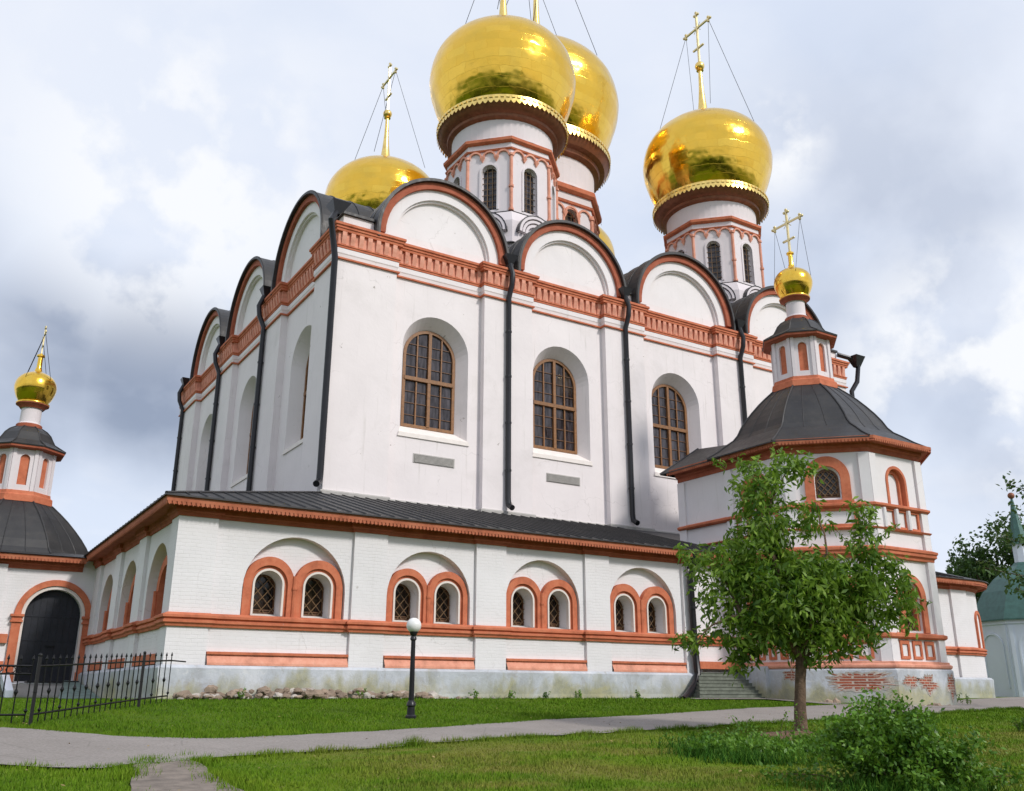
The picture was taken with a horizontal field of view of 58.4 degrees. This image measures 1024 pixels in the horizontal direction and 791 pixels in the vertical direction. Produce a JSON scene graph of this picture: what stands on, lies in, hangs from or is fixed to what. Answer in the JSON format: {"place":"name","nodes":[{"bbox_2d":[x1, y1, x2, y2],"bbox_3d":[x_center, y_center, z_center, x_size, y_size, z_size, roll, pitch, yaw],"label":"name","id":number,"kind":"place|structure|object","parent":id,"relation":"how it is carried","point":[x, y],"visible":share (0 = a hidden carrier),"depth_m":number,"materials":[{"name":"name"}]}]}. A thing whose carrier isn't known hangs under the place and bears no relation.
{"place":"outdoors","nodes":[
{"label":"outdoors","id":0,"kind":"place"},
{"bbox_2d":[130,760,243,790],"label":"path","id":1,"kind":"structure","parent":0,"point":[173,776],"depth_m":12.73,"materials":[{"name":"grey concrete"}]},
{"bbox_2d":[0,700,1023,767],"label":"path","id":2,"kind":"structure","parent":0,"point":[38,746],"depth_m":18.06,"materials":[{"name":"concrete"}]},
{"bbox_2d":[16,698,1008,790],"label":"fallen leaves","id":3,"kind":"object","parent":2,"relation":"on","point":[432,755],"visible":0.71,"depth_m":19.34,"materials":[{"name":"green plant"}]},
{"bbox_2d":[0,697,1023,790],"bbox_3d":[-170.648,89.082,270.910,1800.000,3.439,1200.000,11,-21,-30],"label":"ground","id":4,"kind":"structure","parent":0,"point":[415,750],"depth_m":18.05,"materials":[{"name":"green plant"}]},
{"bbox_2d":[0,326,99,698],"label":"entrance porch","id":5,"kind":"object","parent":4,"relation":"on","point":[47,575],"visible":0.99,"depth_m":44.03,"materials":[{"name":"paint"}]},
{"bbox_2d":[14,590,79,680],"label":"door","id":6,"kind":"structure","parent":5,"relation":"in","point":[51,618],"depth_m":43.47,"materials":[{"name":"metal"}]},
{"bbox_2d":[0,651,185,724],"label":"iron fence","id":7,"kind":"object","parent":4,"relation":"on","point":[39,666],"visible":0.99,"depth_m":22.03,"materials":[{"name":"black metal"}]},
{"bbox_2d":[172,690,190,698],"bbox_3d":[-10.479,9.569,29.162,0.614,0.373,0.359,11,-21,-30],"label":"stone","id":8,"kind":"object","parent":4,"relation":"on","point":[185,692],"visible":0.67,"depth_m":29.10,"materials":[{"name":"beige stone"}]},
{"bbox_2d":[226,690,236,699],"bbox_3d":[-9.158,9.788,29.947,0.338,0.340,0.409,11,-21,-30],"label":"stone","id":9,"kind":"object","parent":4,"relation":"on","point":[230,694],"visible":0.9,"depth_m":29.83,"materials":[{"name":"beige stone"}]},
{"bbox_2d":[237,688,245,699],"bbox_3d":[-8.814,9.756,29.912,0.336,0.426,0.367,11,-21,-30],"label":"weed","id":10,"kind":"object","parent":4,"relation":"on","point":[241,695],"visible":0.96,"depth_m":29.86,"materials":[{"name":"green plant"}]},
{"bbox_2d":[254,693,262,697],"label":"stone","id":11,"kind":"object","parent":4,"relation":"on","point":[258,695],"visible":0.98,"depth_m":30.27,"materials":[{"name":"beige stone"}]},
{"bbox_2d":[268,691,275,699],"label":"stone","id":12,"kind":"object","parent":4,"relation":"on","point":[271,694],"visible":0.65,"depth_m":30.53,"materials":[{"name":"beige stone"}]},
{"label":"stone","id":13,"kind":"object","parent":12,"relation":"on","visible":0},
{"bbox_2d":[273,692,282,697],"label":"stone","id":14,"kind":"object","parent":13,"relation":"on","point":[277,695],"visible":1,"depth_m":30.42,"materials":[{"name":"white stone"}]},
{"bbox_2d":[324,690,335,696],"bbox_3d":[-6.325,10.407,31.878,0.467,0.323,0.315,11,-21,-30],"label":"stone","id":15,"kind":"object","parent":4,"relation":"on","point":[331,693],"visible":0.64,"depth_m":31.80,"materials":[{"name":"beige stone"}]},
{"bbox_2d":[356,688,366,698],"bbox_3d":[-5.257,10.461,32.079,0.409,0.432,0.267,11,-21,-30],"label":"weed","id":16,"kind":"object","parent":4,"relation":"on","point":[361,693],"visible":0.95,"depth_m":32.05,"materials":[{"name":"green plant"}]},
{"bbox_2d":[363,692,370,698],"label":"stone","id":17,"kind":"object","parent":4,"relation":"on","point":[367,695],"visible":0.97,"depth_m":32.05,"materials":[{"name":"white stone"}]},
{"bbox_2d":[393,691,402,697],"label":"stone","id":18,"kind":"object","parent":4,"relation":"on","point":[397,694],"visible":0.99,"depth_m":32.73,"materials":[{"name":"beige stone"}]},
{"bbox_2d":[402,691,408,698],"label":"stone","id":19,"kind":"object","parent":4,"relation":"on","point":[405,694],"visible":0.65,"depth_m":32.84,"materials":[{"name":"beige stone"}]},
{"bbox_2d":[405,618,420,718],"bbox_3d":[-2.716,7.463,24.990,0.410,2.735,0.410,11,-21,-30],"label":"street lamp","id":20,"kind":"object","parent":4,"relation":"on","point":[413,625],"visible":0.94,"depth_m":24.97,"materials":[{"name":"black metal"}]},
{"bbox_2d":[415,692,421,697],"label":"stone","id":21,"kind":"object","parent":4,"relation":"on","point":[418,694],"visible":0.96,"depth_m":33.06,"materials":[{"name":"beige stone"}]},
{"bbox_2d":[428,691,438,698],"bbox_3d":[-2.870,10.997,33.548,0.454,0.380,0.420,11,-21,-30],"label":"stone","id":22,"kind":"object","parent":4,"relation":"on","point":[434,694],"visible":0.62,"depth_m":33.41,"materials":[{"name":"white stone"}]},
{"bbox_2d":[468,689,478,697],"bbox_3d":[-1.412,11.332,34.737,0.493,0.427,0.360,11,-21,-30],"label":"weed","id":23,"kind":"object","parent":4,"relation":"on","point":[474,692],"visible":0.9,"depth_m":34.72,"materials":[{"name":"green plant"}]},
{"bbox_2d":[27,0,995,699],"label":"cathedral","id":24,"kind":"structure","parent":4,"relation":"on","point":[477,400],"depth_m":49.35,"materials":[{"name":"paint"}]},
{"bbox_2d":[230,405,253,487],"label":"window","id":25,"kind":"structure","parent":24,"relation":"in","point":[244,477],"depth_m":57.79,"materials":[{"name":"white paint"}]},
{"bbox_2d":[253,575,275,613],"bbox_3d":[-8.962,7.105,32.871,1.080,1.460,0.186,11,-21,-30],"label":"window","id":26,"kind":"structure","parent":24,"relation":"in","point":[264,592],"depth_m":32.94,"materials":[{"name":"brown glass"}]},
{"bbox_2d":[282,356,308,454],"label":"window","id":27,"kind":"structure","parent":24,"relation":"in","point":[300,441],"depth_m":50.08,"materials":[{"name":"white paint"}]},
{"bbox_2d":[303,578,323,616],"bbox_3d":[-7.409,7.408,33.797,1.080,1.460,0.186,11,-21,-30],"label":"window","id":28,"kind":"structure","parent":24,"relation":"in","point":[314,589],"depth_m":33.87,"materials":[{"name":"brown glass"}]},
{"bbox_2d":[394,584,410,620],"bbox_3d":[-4.384,7.997,35.600,1.080,1.460,0.186,11,-21,-30],"label":"window","id":29,"kind":"structure","parent":24,"relation":"in","point":[402,594],"depth_m":35.69,"materials":[{"name":"brown glass"}]},
{"bbox_2d":[398,331,468,446],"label":"window","id":30,"kind":"structure","parent":24,"relation":"in","point":[428,367],"depth_m":48.24,"materials":[{"name":"brown wood"}]},
{"bbox_2d":[436,587,449,621],"bbox_3d":[-2.905,8.285,36.482,1.080,1.460,0.186,11,-21,-30],"label":"window","id":31,"kind":"structure","parent":24,"relation":"in","point":[442,595],"depth_m":36.59,"materials":[{"name":"brown glass"}]},
{"bbox_2d":[513,592,523,625],"bbox_3d":[0.081,8.867,38.262,1.080,1.460,0.186,11,-21,-30],"label":"window","id":32,"kind":"structure","parent":24,"relation":"in","point":[518,605],"depth_m":38.39,"materials":[{"name":"brown glass"}]},
{"bbox_2d":[549,595,559,626],"bbox_3d":[1.610,9.165,39.173,1.080,1.460,0.186,11,-21,-30],"label":"window","id":33,"kind":"structure","parent":24,"relation":"in","point":[554,621],"depth_m":39.30,"materials":[{"name":"brown glass"}]},
{"bbox_2d":[533,359,592,465],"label":"window","id":34,"kind":"structure","parent":24,"relation":"in","point":[554,386],"depth_m":52.33,"materials":[{"name":"brown wood"}]},
{"bbox_2d":[616,599,623,629],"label":"window","id":35,"kind":"structure","parent":24,"relation":"in","point":[619,608],"depth_m":41.09,"materials":[{"name":"brown glass"}]},
{"bbox_2d":[648,602,655,631],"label":"window","id":36,"kind":"structure","parent":24,"relation":"in","point":[651,610],"depth_m":42.03,"materials":[{"name":"brown glass"}]},
{"bbox_2d":[652,384,688,478],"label":"window","id":37,"kind":"structure","parent":24,"relation":"in","point":[669,412],"depth_m":56.87,"materials":[{"name":"brown wood"}]},
{"bbox_2d":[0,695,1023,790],"bbox_3d":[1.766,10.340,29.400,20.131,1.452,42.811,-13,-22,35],"label":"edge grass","id":38,"kind":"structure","parent":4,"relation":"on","point":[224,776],"depth_m":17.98,"materials":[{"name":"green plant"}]},
{"bbox_2d":[508,690,515,697],"bbox_3d":[-0.022,11.584,35.475,0.338,0.408,0.514,0,-18,2],"label":"weed","id":39,"kind":"object","parent":4,"relation":"on","point":[511,694],"visible":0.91,"depth_m":35.45,"materials":[{"name":"green plant"}]},
{"bbox_2d":[574,689,581,697],"bbox_3d":[2.685,12.147,37.212,0.317,0.414,0.466,-1,-18,4],"label":"weed","id":40,"kind":"object","parent":4,"relation":"on","point":[579,694],"visible":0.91,"depth_m":37.15,"materials":[{"name":"green plant"}]},
{"bbox_2d":[660,715,838,761],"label":"undergrowth","id":41,"kind":"object","parent":4,"relation":"on","point":[706,736],"visible":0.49,"depth_m":18.90,"materials":[{"name":"green plant"}]},
{"bbox_2d":[728,710,789,738],"bbox_3d":[5.643,7.557,20.829,1.361,0.799,0.589,-1,-18,2],"label":"weed","id":42,"kind":"object","parent":4,"relation":"on","point":[785,714],"visible":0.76,"depth_m":20.83,"materials":[{"name":"green plant"}]},
{"bbox_2d":[751,730,813,740],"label":"soil","id":43,"kind":"structure","parent":4,"relation":"on","point":[783,733],"depth_m":21.99,"materials":[{"name":"brown soil"}]},
{"bbox_2d":[787,703,805,737],"bbox_3d":[6.670,7.628,21.285,0.338,0.914,0.660,8,-19,-23],"label":"weed","id":44,"kind":"object","parent":4,"relation":"on","point":[798,723],"visible":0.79,"depth_m":21.34,"materials":[{"name":"green plant"}]},
{"bbox_2d":[667,442,931,730],"bbox_3d":[7.272,4.789,23.221,5.766,7.489,4.464,11,-21,-30],"label":"fruit tree","id":45,"kind":"object","parent":4,"relation":"on","point":[809,604],"visible":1,"depth_m":22.89,"materials":[{"name":"green plant"}]},
{"bbox_2d":[595,735,1021,790],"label":"long grass","id":46,"kind":"structure","parent":4,"relation":"on","point":[746,758],"depth_m":16.96,"materials":[{"name":"green plant"}]},
{"bbox_2d":[660,208,957,704],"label":"porch tower","id":47,"kind":"structure","parent":4,"relation":"on","point":[861,450],"depth_m":42.51,"materials":[{"name":"paint"}]},
{"bbox_2d":[815,469,839,498],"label":"window","id":48,"kind":"structure","parent":47,"relation":"in","point":[830,488],"depth_m":42.33,"materials":[{"name":"brown glass"}]},
{"bbox_2d":[903,591,915,630],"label":"window","id":49,"kind":"structure","parent":47,"relation":"in","point":[908,621],"depth_m":41.31,"materials":[{"name":"brown glass"}]},
{"bbox_2d":[809,717,830,732],"bbox_3d":[7.439,8.055,22.068,0.192,0.580,0.878,3,-18,-10],"label":"weed","id":50,"kind":"object","parent":4,"relation":"on","point":[817,724],"visible":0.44,"depth_m":22.32,"materials":[{"name":"green plant"}]},
{"bbox_2d":[758,686,1023,790],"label":"bush","id":51,"kind":"object","parent":4,"relation":"on","point":[885,742],"visible":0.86,"depth_m":14.17,"materials":[{"name":"green plant"}]},
{"bbox_2d":[958,693,971,703],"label":"weed","id":52,"kind":"object","parent":4,"relation":"on","point":[966,699],"visible":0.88,"depth_m":41.45,"materials":[{"name":"green plant"}]},
{"bbox_2d":[946,557,1008,602],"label":"broadleaf tree","id":53,"kind":"object","parent":4,"relation":"on","point":[950,572],"visible":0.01,"depth_m":90.07,"materials":[{"name":"green plant"}]},
{"bbox_2d":[945,511,1023,603],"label":"broadleaf tree","id":54,"kind":"object","parent":4,"relation":"on","point":[967,566],"visible":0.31,"depth_m":84.30,"materials":[{"name":"green plant"}]},
{"bbox_2d":[975,471,1023,599],"bbox_3d":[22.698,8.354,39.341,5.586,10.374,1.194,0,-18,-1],"label":"broadleaf tree","id":55,"kind":"object","parent":4,"relation":"on","point":[1005,570],"visible":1,"depth_m":39.79,"materials":[{"name":"green plant"}]},
{"bbox_2d":[977,493,1023,696],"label":"chapel","id":56,"kind":"structure","parent":4,"relation":"on","point":[1001,612],"depth_m":68.11,"materials":[{"name":"paint"}]},
{"bbox_2d":[1010,715,1023,731],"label":"weed","id":57,"kind":"object","parent":4,"relation":"on","point":[1018,726],"visible":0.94,"depth_m":26.91,"materials":[{"name":"green plant"}]},
{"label":"stone","id":58,"kind":"object","parent":4,"relation":"on","visible":0},
{"bbox_2d":[175,693,182,697],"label":"stone","id":59,"kind":"object","parent":58,"relation":"on","point":[177,695],"visible":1,"depth_m":28.91,"materials":[{"name":"beige stone"}]},
{"bbox_2d":[0,0,1023,572],"label":"sky","id":60,"kind":"structure","parent":0,"point":[151,150],"materials":[{"name":"white"}]},
{"bbox_2d":[693,697,1023,707],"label":"pavement","id":61,"kind":"structure","parent":0,"point":[997,699],"depth_m":40.08,"materials":[{"name":"concrete"}]},
{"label":"stone","id":62,"kind":"object","parent":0,"visible":0},
{"bbox_2d":[257,687,270,694],"bbox_3d":[-8.328,9.907,30.683,0.345,0.260,0.496,-12,-21,33],"label":"stone","id":63,"kind":"object","parent":62,"relation":"on","point":[263,691],"visible":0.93,"depth_m":30.58,"materials":[{"name":"beige stone"}]},
{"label":"stone","id":64,"kind":"object","parent":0,"visible":0},
{"bbox_2d":[204,685,217,692],"bbox_3d":[-9.779,9.558,29.758,0.435,0.331,0.376,0,-18,-1],"label":"stone","id":65,"kind":"object","parent":64,"relation":"on","point":[211,689],"visible":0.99,"depth_m":29.62,"materials":[{"name":"beige stone"}]},
{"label":"stone","id":66,"kind":"object","parent":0,"visible":0},
{"bbox_2d":[354,687,364,692],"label":"stone","id":67,"kind":"object","parent":66,"relation":"on","point":[361,689],"visible":0.92,"depth_m":32.26,"materials":[{"name":"beige stone"}]},
{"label":"stone","id":68,"kind":"object","parent":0,"visible":0},
{"bbox_2d":[275,688,283,692],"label":"stone","id":69,"kind":"object","parent":68,"relation":"on","point":[279,690],"visible":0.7,"depth_m":30.93,"materials":[{"name":"beige stone"}]},
{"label":"stone","id":70,"kind":"object","parent":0,"visible":0},
{"bbox_2d":[301,690,313,697],"bbox_3d":[-6.935,10.146,31.144,0.335,0.288,0.453,-17,-25,42],"label":"stone","id":71,"kind":"object","parent":70,"relation":"on","point":[308,693],"visible":1,"depth_m":31.01,"materials":[{"name":"beige stone"}]},
{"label":"stone","id":72,"kind":"object","parent":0,"visible":0},
{"bbox_2d":[312,689,323,698],"bbox_3d":[-6.654,10.206,31.342,0.460,0.307,0.372,11,-21,-30],"label":"stone","id":73,"kind":"object","parent":72,"relation":"on","point":[318,694],"visible":0.98,"depth_m":31.23,"materials":[{"name":"beige stone"}]}
]}

